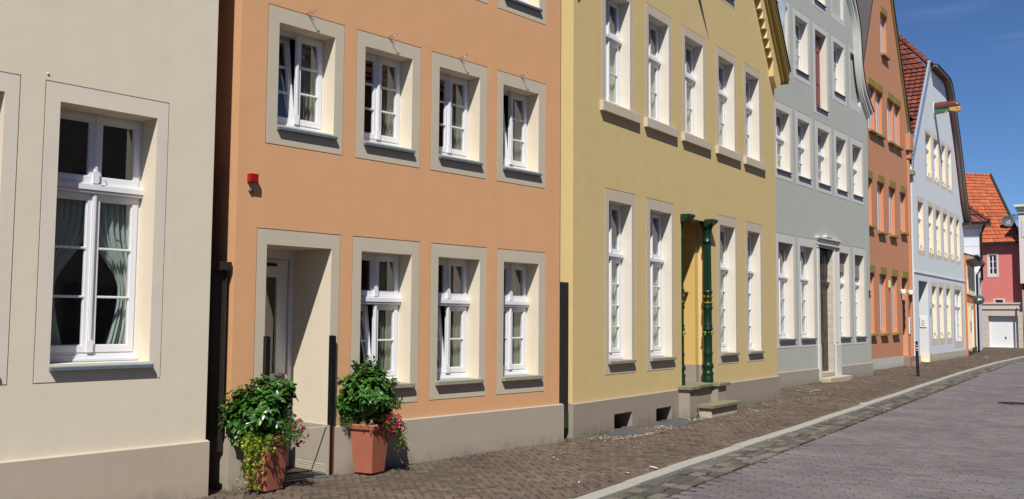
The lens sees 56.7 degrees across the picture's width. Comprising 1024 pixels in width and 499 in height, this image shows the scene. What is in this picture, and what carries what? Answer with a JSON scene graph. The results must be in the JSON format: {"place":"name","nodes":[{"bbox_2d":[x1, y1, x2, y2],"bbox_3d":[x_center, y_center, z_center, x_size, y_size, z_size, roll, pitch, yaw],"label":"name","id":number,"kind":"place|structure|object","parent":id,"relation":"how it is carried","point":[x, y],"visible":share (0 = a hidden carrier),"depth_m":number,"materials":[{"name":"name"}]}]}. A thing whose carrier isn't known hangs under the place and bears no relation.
{"place":"outdoors","nodes":[
{"label":"outdoors","id":0,"kind":"place"},
{"bbox_2d":[195,347,1023,498],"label":"pavement","id":1,"kind":"structure","parent":0,"point":[544,479],"depth_m":10.99,"materials":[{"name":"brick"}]},
{"bbox_2d":[216,373,308,492],"bbox_3d":[-2.292,1.676,8.770,0.787,1.069,0.645,-2,-5,28],"label":"planted pot","id":2,"kind":"object","parent":1,"relation":"on","point":[256,422],"visible":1,"depth_m":8.65,"materials":[{"name":"ceramic"}]},
{"bbox_2d":[336,353,408,473],"bbox_3d":[-1.476,1.683,9.838,0.808,1.218,0.686,-2,-5,28],"label":"planted pot","id":3,"kind":"object","parent":1,"relation":"on","point":[373,396],"visible":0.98,"depth_m":9.68,"materials":[{"name":"ceramic"}]},
{"bbox_2d":[607,428,655,435],"bbox_3d":[1.690,2.580,13.387,0.420,0.034,0.700,-2,-5,35],"label":"cellar grating","id":4,"kind":"object","parent":1,"relation":"on","point":[625,433],"visible":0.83,"depth_m":13.29,"materials":[{"name":"black metal"}]},
{"bbox_2d":[650,419,698,426],"bbox_3d":[2.505,2.672,14.583,0.420,0.034,0.840,-2,-5,35],"label":"cellar grating","id":5,"kind":"object","parent":1,"relation":"on","point":[675,423],"visible":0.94,"depth_m":14.58,"materials":[{"name":"black metal"}]},
{"bbox_2d":[599,392,845,472],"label":"paper shreds","id":6,"kind":"object","parent":1,"relation":"on","point":[667,427],"visible":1,"depth_m":13.28,"materials":[{"name":"white paper"}]},
{"bbox_2d":[796,389,820,391],"bbox_3d":[6.713,3.192,21.483,0.360,0.022,0.600,-3,-5,40],"label":"drain cover","id":7,"kind":"object","parent":1,"relation":"on","point":[809,390],"visible":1,"depth_m":21.47,"materials":[{"name":"metal"}]},
{"bbox_2d":[915,341,919,375],"bbox_3d":[11.803,3.178,27.655,0.100,1.003,0.100,0,-4,-20],"label":"bollard","id":8,"kind":"object","parent":1,"relation":"on","point":[917,359],"visible":1,"depth_m":27.63,"materials":[{"name":"black metal"}]},
{"bbox_2d":[938,253,985,355],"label":"burnt orange house","id":9,"kind":"structure","parent":1,"relation":"on","point":[971,262],"depth_m":45.26,"materials":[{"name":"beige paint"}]},
{"bbox_2d":[966,265,968,293],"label":"window","id":10,"kind":"structure","parent":9,"relation":"in","point":[966,265],"depth_m":43.90,"materials":[{"name":"beige paint"}]},
{"bbox_2d":[967,303,969,350],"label":"window","id":11,"kind":"structure","parent":9,"relation":"in","point":[967,303],"depth_m":43.76,"materials":[{"name":"beige paint"}]},
{"bbox_2d":[969,303,971,350],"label":"window","id":12,"kind":"structure","parent":9,"relation":"in","point":[969,303],"depth_m":44.92,"materials":[{"name":"beige paint"}]},
{"bbox_2d":[968,265,974,295],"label":"window","id":13,"kind":"structure","parent":9,"relation":"in","point":[971,280],"depth_m":46.63,"materials":[{"name":"grey glass"}]},
{"bbox_2d":[971,304,974,347],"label":"door","id":14,"kind":"structure","parent":9,"relation":"in","point":[972,305],"depth_m":47.34,"materials":[{"name":"beige paint"}]},
{"bbox_2d":[973,295,984,304],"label":"hanging sign","id":15,"kind":"object","parent":9,"relation":"attached to","point":[978,299],"visible":1,"depth_m":44.51,"materials":[{"name":"metal"}]},
{"bbox_2d":[976,265,983,351],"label":"downpipe","id":16,"kind":"object","parent":9,"relation":"attached to","point":[978,336],"visible":0.93,"depth_m":49.27,"materials":[{"name":"metal"}]},
{"bbox_2d":[963,205,990,350],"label":"white oriel house","id":17,"kind":"structure","parent":1,"relation":"on","point":[973,232],"depth_m":53.94,"materials":[{"name":"paint"}]},
{"bbox_2d":[965,173,1023,347],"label":"coral red house","id":18,"kind":"structure","parent":1,"relation":"on","point":[1002,287],"depth_m":58.96,"materials":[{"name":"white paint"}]},
{"bbox_2d":[987,253,998,276],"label":"window","id":19,"kind":"structure","parent":18,"relation":"in","point":[988,254],"depth_m":59.10,"materials":[{"name":"white paint"}]},
{"bbox_2d":[993,298,1004,302],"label":"window","id":20,"kind":"structure","parent":18,"relation":"in","point":[994,300],"depth_m":58.69,"materials":[{"name":"white paint"}]},
{"bbox_2d":[989,316,1018,347],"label":"garage door","id":21,"kind":"structure","parent":18,"relation":"in","point":[1003,330],"depth_m":58.64,"materials":[{"name":"white paint"}]},
{"bbox_2d":[1001,215,1014,226],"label":"satellite dish","id":22,"kind":"object","parent":18,"relation":"attached to","point":[1008,220],"visible":0.99,"depth_m":59.59,"materials":[{"name":"grey paint"}]},
{"bbox_2d":[663,361,1023,498],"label":"road","id":23,"kind":"structure","parent":0,"point":[963,440],"depth_m":11.16,"materials":[{"name":"stone"}]},
{"bbox_2d":[607,358,1023,498],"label":"gutter","id":24,"kind":"object","parent":23,"relation":"on","point":[679,482],"visible":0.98,"depth_m":11.87,"materials":[{"name":"stone"}]},
{"bbox_2d":[998,402,1023,404],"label":"manhole cover","id":25,"kind":"object","parent":23,"relation":"on","point":[1015,403],"visible":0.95,"depth_m":18.54,"materials":[{"name":"metal"}]},
{"bbox_2d":[894,0,1023,226],"label":"sky","id":26,"kind":"structure","parent":0,"point":[979,44],"materials":[{"name":"blue"}]},
{"label":"ground","id":27,"kind":"structure","parent":0,"visible":0},
{"bbox_2d":[0,0,218,498],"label":"cream house","id":28,"kind":"structure","parent":27,"relation":"on","point":[107,123],"depth_m":8.03,"materials":[{"name":"paint"}]},
{"bbox_2d":[0,71,20,385],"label":"window","id":29,"kind":"structure","parent":28,"relation":"in","point":[9,82],"depth_m":7.29,"materials":[{"name":"white paint"}]},
{"bbox_2d":[33,80,168,383],"bbox_3d":[-3.488,-0.115,7.969,0.409,2.405,1.067,-3,-5,41],"label":"window","id":30,"kind":"structure","parent":28,"relation":"in","point":[123,221],"depth_m":8.06,"materials":[{"name":"white paint"}]},
{"bbox_2d":[208,0,563,490],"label":"orange house","id":31,"kind":"structure","parent":27,"relation":"on","point":[397,210],"depth_m":10.58,"materials":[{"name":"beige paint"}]},
{"bbox_2d":[211,167,214,260],"bbox_3d":[-2.878,-0.359,8.933,0.128,0.950,0.120,-3,-6,42],"label":"downpipe","id":32,"kind":"object","parent":31,"relation":"attached to","point":[212,213],"visible":0.04,"depth_m":8.95,"materials":[{"name":"metal"}]},
{"bbox_2d":[205,261,231,452],"bbox_3d":[-2.751,0.990,8.793,0.110,1.760,0.240,-3,-6,42],"label":"wooden gap board","id":33,"kind":"object","parent":31,"relation":"attached to","point":[217,337],"visible":0.68,"depth_m":8.80,"materials":[{"name":"black wood"}]},
{"bbox_2d":[247,173,258,192],"bbox_3d":[-2.473,-0.632,9.058,0.068,0.181,0.085,-3,-6,42],"label":"alarm box","id":34,"kind":"object","parent":31,"relation":"attached to","point":[253,177],"visible":1,"depth_m":9.04,"materials":[{"name":"red paint"}]},
{"bbox_2d":[266,259,287,432],"bbox_3d":[-2.594,1.177,9.806,0.148,2.175,0.648,-3,-6,42],"label":"door","id":35,"kind":"structure","parent":31,"relation":"in","point":[276,268],"depth_m":10.03,"materials":[{"name":"white paint"}]},
{"bbox_2d":[265,4,344,155],"bbox_3d":[-2.177,-1.714,9.709,0.460,1.434,0.940,-3,-6,42],"label":"window","id":36,"kind":"structure","parent":31,"relation":"in","point":[315,121],"depth_m":9.80,"materials":[{"name":"white paint"}]},
{"bbox_2d":[350,236,419,403],"bbox_3d":[-1.470,0.782,10.363,0.411,1.790,0.955,-3,-6,42],"label":"window","id":37,"kind":"structure","parent":31,"relation":"in","point":[393,292],"depth_m":10.53,"materials":[{"name":"white paint"}]},
{"bbox_2d":[355,30,420,167],"bbox_3d":[-1.424,-1.651,10.498,0.398,1.434,0.925,-3,-6,42],"label":"window","id":38,"kind":"structure","parent":31,"relation":"in","point":[394,137],"depth_m":10.62,"materials":[{"name":"white paint"}]},
{"bbox_2d":[429,243,486,400],"bbox_3d":[-0.730,0.844,11.183,0.411,1.785,0.920,-3,-6,42],"label":"window","id":39,"kind":"structure","parent":31,"relation":"in","point":[460,373],"depth_m":11.31,"materials":[{"name":"white paint"}]},
{"bbox_2d":[430,51,486,178],"bbox_3d":[-0.693,-1.588,11.308,0.398,1.434,0.930,-3,-6,42],"label":"window","id":40,"kind":"structure","parent":31,"relation":"in","point":[463,151],"depth_m":11.44,"materials":[{"name":"white paint"}]},
{"bbox_2d":[496,249,544,394],"bbox_3d":[0.025,0.908,11.989,0.368,1.785,0.910,-3,-6,42],"label":"window","id":41,"kind":"structure","parent":31,"relation":"in","point":[522,306],"depth_m":12.14,"materials":[{"name":"white paint"}]},
{"bbox_2d":[497,71,544,188],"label":"window","id":42,"kind":"structure","parent":31,"relation":"in","point":[523,161],"depth_m":12.29,"materials":[{"name":"white paint"}]},
{"bbox_2d":[498,0,545,24],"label":"window","id":43,"kind":"structure","parent":31,"relation":"in","point":[534,10],"depth_m":12.25,"materials":[{"name":"white paint"}]},
{"bbox_2d":[560,0,790,437],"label":"yellow house","id":44,"kind":"structure","parent":27,"relation":"on","point":[667,212],"depth_m":15.57,"materials":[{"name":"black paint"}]},
{"bbox_2d":[559,282,568,427],"bbox_3d":[0.677,1.405,12.667,0.047,1.940,0.240,-2,-5,35],"label":"weathered gap board","id":45,"kind":"object","parent":44,"relation":"attached to","point":[563,342],"visible":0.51,"depth_m":12.66,"materials":[{"name":"black wood"}]},
{"bbox_2d":[600,0,640,123],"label":"window","id":46,"kind":"structure","parent":44,"relation":"in","point":[617,100],"depth_m":14.54,"materials":[{"name":"white paint"}]},
{"bbox_2d":[605,188,636,374],"bbox_3d":[1.506,0.483,14.090,0.345,2.705,0.960,-2,-5,34],"label":"window","id":47,"kind":"structure","parent":44,"relation":"in","point":[619,261],"depth_m":14.32,"materials":[{"name":"white paint"}]},
{"bbox_2d":[644,2,677,137],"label":"window","id":48,"kind":"structure","parent":44,"relation":"in","point":[658,65],"depth_m":15.66,"materials":[{"name":"white paint"}]},
{"bbox_2d":[646,198,675,371],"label":"window","id":49,"kind":"structure","parent":44,"relation":"in","point":[660,320],"depth_m":15.47,"materials":[{"name":"white paint"}]},
{"bbox_2d":[682,25,711,150],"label":"window","id":50,"kind":"structure","parent":44,"relation":"in","point":[694,82],"depth_m":16.82,"materials":[{"name":"white paint"}]},
{"bbox_2d":[715,46,741,161],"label":"window","id":51,"kind":"structure","parent":44,"relation":"in","point":[726,146],"depth_m":18.03,"materials":[{"name":"white paint"}]},
{"bbox_2d":[717,215,739,364],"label":"window","id":52,"kind":"structure","parent":44,"relation":"in","point":[727,271],"depth_m":17.77,"materials":[{"name":"white paint"}]},
{"bbox_2d":[722,0,734,9],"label":"window","id":53,"kind":"structure","parent":44,"relation":"in","point":[731,3],"depth_m":18.05,"materials":[{"name":"white paint"}]},
{"bbox_2d":[743,63,765,170],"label":"window","id":54,"kind":"structure","parent":44,"relation":"in","point":[752,81],"depth_m":19.13,"materials":[{"name":"white paint"}]},
{"bbox_2d":[745,221,764,361],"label":"window","id":55,"kind":"structure","parent":44,"relation":"in","point":[755,351],"depth_m":18.86,"materials":[{"name":"white paint"}]},
{"bbox_2d":[574,356,1023,498],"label":"kerb","id":56,"kind":"structure","parent":27,"relation":"on","point":[631,484],"depth_m":11.87,"materials":[{"name":"stone"}]},
{"bbox_2d":[774,0,874,387],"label":"grey green house","id":57,"kind":"structure","parent":27,"relation":"on","point":[824,111],"depth_m":25.47,"materials":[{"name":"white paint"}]},
{"bbox_2d":[774,100,792,182],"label":"window","id":58,"kind":"structure","parent":57,"relation":"in","point":[783,141],"depth_m":23.51,"materials":[{"name":"white paint"}]},
{"bbox_2d":[776,233,796,348],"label":"window","id":59,"kind":"structure","parent":57,"relation":"in","point":[786,280],"depth_m":23.32,"materials":[{"name":"white paint"}]},
{"bbox_2d":[793,7,809,85],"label":"window","id":60,"kind":"structure","parent":57,"relation":"in","point":[801,41],"depth_m":24.77,"materials":[{"name":"white paint"}]},
{"bbox_2d":[795,110,812,188],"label":"window","id":61,"kind":"structure","parent":57,"relation":"in","point":[805,178],"depth_m":24.61,"materials":[{"name":"white paint"}]},
{"bbox_2d":[798,236,816,347],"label":"window","id":62,"kind":"structure","parent":57,"relation":"in","point":[806,280],"depth_m":24.46,"materials":[{"name":"white paint"}]},
{"bbox_2d":[799,120,831,194],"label":"window","id":63,"kind":"structure","parent":57,"relation":"in","point":[824,155],"depth_m":25.80,"materials":[{"name":"white paint"}]},
{"bbox_2d":[812,0,826,14],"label":"window","id":64,"kind":"structure","parent":57,"relation":"in","point":[820,5],"depth_m":25.71,"materials":[{"name":"white paint"}]},
{"bbox_2d":[813,22,828,119],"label":"window","id":65,"kind":"structure","parent":57,"relation":"in","point":[820,36],"depth_m":25.85,"materials":[{"name":"paint"}]},
{"bbox_2d":[820,249,829,370],"bbox_3d":[8.210,1.627,25.234,0.130,3.290,1.080,-3,-5,37],"label":"door","id":66,"kind":"structure","parent":57,"relation":"in","point":[823,253],"depth_m":25.39,"materials":[{"name":"brown paint"}]},
{"bbox_2d":[831,35,846,106],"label":"window","id":67,"kind":"structure","parent":57,"relation":"in","point":[838,47],"depth_m":27.08,"materials":[{"name":"white paint"}]},
{"bbox_2d":[834,129,848,200],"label":"window","id":68,"kind":"structure","parent":57,"relation":"in","point":[841,168],"depth_m":26.93,"materials":[{"name":"white paint"}]},
{"bbox_2d":[839,244,851,344],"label":"window","id":69,"kind":"structure","parent":57,"relation":"in","point":[844,251],"depth_m":26.73,"materials":[{"name":"white paint"}]},
{"bbox_2d":[850,137,863,205],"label":"window","id":70,"kind":"structure","parent":57,"relation":"in","point":[857,170],"depth_m":28.05,"materials":[{"name":"white paint"}]},
{"bbox_2d":[853,247,866,344],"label":"window","id":71,"kind":"structure","parent":57,"relation":"in","point":[859,254],"depth_m":27.80,"materials":[{"name":"white paint"}]},
{"bbox_2d":[857,0,924,369],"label":"salmon house","id":72,"kind":"structure","parent":27,"relation":"on","point":[890,138],"depth_m":32.91,"materials":[{"name":"orange paint"}]},
{"bbox_2d":[868,170,875,228],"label":"window","id":73,"kind":"structure","parent":72,"relation":"in","point":[870,174],"depth_m":31.00,"materials":[{"name":"orange paint"}]},
{"bbox_2d":[867,76,878,134],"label":"window","id":74,"kind":"structure","parent":72,"relation":"in","point":[871,122],"depth_m":31.62,"materials":[{"name":"orange paint"}]},
{"bbox_2d":[870,265,878,336],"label":"window","id":75,"kind":"structure","parent":72,"relation":"in","point":[872,268],"depth_m":30.83,"materials":[{"name":"orange paint"}]},
{"bbox_2d":[875,82,885,139],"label":"window","id":76,"kind":"structure","parent":72,"relation":"in","point":[879,88],"depth_m":32.43,"materials":[{"name":"orange paint"}]},
{"bbox_2d":[877,174,887,235],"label":"window","id":77,"kind":"structure","parent":72,"relation":"in","point":[880,179],"depth_m":32.19,"materials":[{"name":"orange paint"}]},
{"bbox_2d":[879,267,889,335],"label":"window","id":78,"kind":"structure","parent":72,"relation":"in","point":[882,270],"depth_m":32.00,"materials":[{"name":"orange paint"}]},
{"bbox_2d":[880,5,890,60],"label":"window","id":79,"kind":"structure","parent":72,"relation":"in","point":[883,13],"depth_m":33.27,"materials":[{"name":"orange paint"}]},
{"bbox_2d":[887,91,897,146],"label":"window","id":80,"kind":"structure","parent":72,"relation":"in","point":[890,102],"depth_m":33.69,"materials":[{"name":"orange paint"}]},
{"bbox_2d":[888,180,898,238],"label":"window","id":81,"kind":"structure","parent":72,"relation":"in","point":[891,184],"depth_m":33.44,"materials":[{"name":"orange paint"}]},
{"bbox_2d":[891,269,901,335],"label":"window","id":82,"kind":"structure","parent":72,"relation":"in","point":[894,273],"depth_m":33.27,"materials":[{"name":"orange paint"}]},
{"bbox_2d":[894,97,903,150],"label":"window","id":83,"kind":"structure","parent":72,"relation":"in","point":[897,104],"depth_m":34.48,"materials":[{"name":"orange paint"}]},
{"bbox_2d":[899,185,908,235],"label":"window","id":84,"kind":"structure","parent":72,"relation":"in","point":[902,189],"depth_m":34.70,"materials":[{"name":"white paint"}]},
{"bbox_2d":[902,300,905,354],"bbox_3d":[14.039,2.420,34.267,0.180,2.770,0.750,-2,-5,35],"label":"door","id":85,"kind":"structure","parent":72,"relation":"in","point":[903,301],"depth_m":34.42,"materials":[{"name":"white wood"}]},
{"bbox_2d":[909,317,910,333],"bbox_3d":[14.521,2.778,34.654,0.036,0.600,0.220,-2,-5,35],"label":"letterbox panel","id":86,"kind":"object","parent":72,"relation":"attached to","point":[909,325],"visible":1,"depth_m":34.60,"materials":[{"name":"white metal"}]},
{"bbox_2d":[898,33,971,362],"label":"white gabled house","id":87,"kind":"structure","parent":27,"relation":"on","point":[940,215],"depth_m":39.27,"materials":[{"name":"paint"}]},
{"bbox_2d":[917,196,924,255],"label":"window","id":88,"kind":"structure","parent":87,"relation":"in","point":[920,201],"depth_m":36.89,"materials":[{"name":"white paint"}]},
{"bbox_2d":[920,317,926,326],"bbox_3d":[16.080,2.833,37.151,0.240,0.410,0.030,-2,-5,35],"label":"door plaque","id":89,"kind":"object","parent":87,"relation":"attached to","point":[922,321],"depth_m":37.14,"materials":[{"name":"white glass"}]},
{"bbox_2d":[925,128,931,182],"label":"window","id":90,"kind":"structure","parent":87,"relation":"in","point":[928,143],"depth_m":38.56,"materials":[{"name":"white paint"}]},
{"bbox_2d":[928,201,934,258],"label":"window","id":91,"kind":"structure","parent":87,"relation":"in","point":[930,205],"depth_m":38.41,"materials":[{"name":"white paint"}]},
{"bbox_2d":[931,281,937,344],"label":"window","id":92,"kind":"structure","parent":87,"relation":"in","point":[933,284],"depth_m":38.43,"materials":[{"name":"white paint"}]},
{"bbox_2d":[933,134,939,186],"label":"window","id":93,"kind":"structure","parent":87,"relation":"in","point":[935,139],"depth_m":39.76,"materials":[{"name":"white paint"}]},
{"bbox_2d":[935,204,941,259],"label":"window","id":94,"kind":"structure","parent":87,"relation":"in","point":[937,208],"depth_m":39.64,"materials":[{"name":"white paint"}]},
{"bbox_2d":[938,282,944,344],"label":"window","id":95,"kind":"structure","parent":87,"relation":"in","point":[941,285],"depth_m":39.56,"materials":[{"name":"white paint"}]},
{"bbox_2d":[941,140,946,190],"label":"window","id":96,"kind":"structure","parent":87,"relation":"in","point":[943,149],"depth_m":40.99,"materials":[{"name":"white paint"}]},
{"bbox_2d":[942,207,948,261],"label":"window","id":97,"kind":"structure","parent":87,"relation":"in","point":[945,212],"depth_m":40.84,"materials":[{"name":"white paint"}]},
{"bbox_2d":[946,284,951,343],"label":"window","id":98,"kind":"structure","parent":87,"relation":"in","point":[948,286],"depth_m":40.84,"materials":[{"name":"white paint"}]},
{"bbox_2d":[947,145,952,193],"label":"window","id":99,"kind":"structure","parent":87,"relation":"in","point":[949,150],"depth_m":42.10,"materials":[{"name":"white paint"}]},
{"bbox_2d":[949,211,954,263],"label":"window","id":100,"kind":"structure","parent":87,"relation":"in","point":[951,215],"depth_m":42.05,"materials":[{"name":"white paint"}]},
{"bbox_2d":[956,215,960,264],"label":"window","id":101,"kind":"structure","parent":87,"relation":"in","point":[957,217],"depth_m":43.17,"materials":[{"name":"white paint"}]},
{"bbox_2d":[953,285,963,347],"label":"window","id":102,"kind":"structure","parent":87,"relation":"in","point":[957,290],"depth_m":42.70,"materials":[{"name":"white paint"}]},
{"bbox_2d":[1013,204,1023,340],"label":"beige house","id":103,"kind":"structure","parent":27,"relation":"on","point":[1019,208],"depth_m":57.38,"materials":[{"name":"paint"}]}
]}

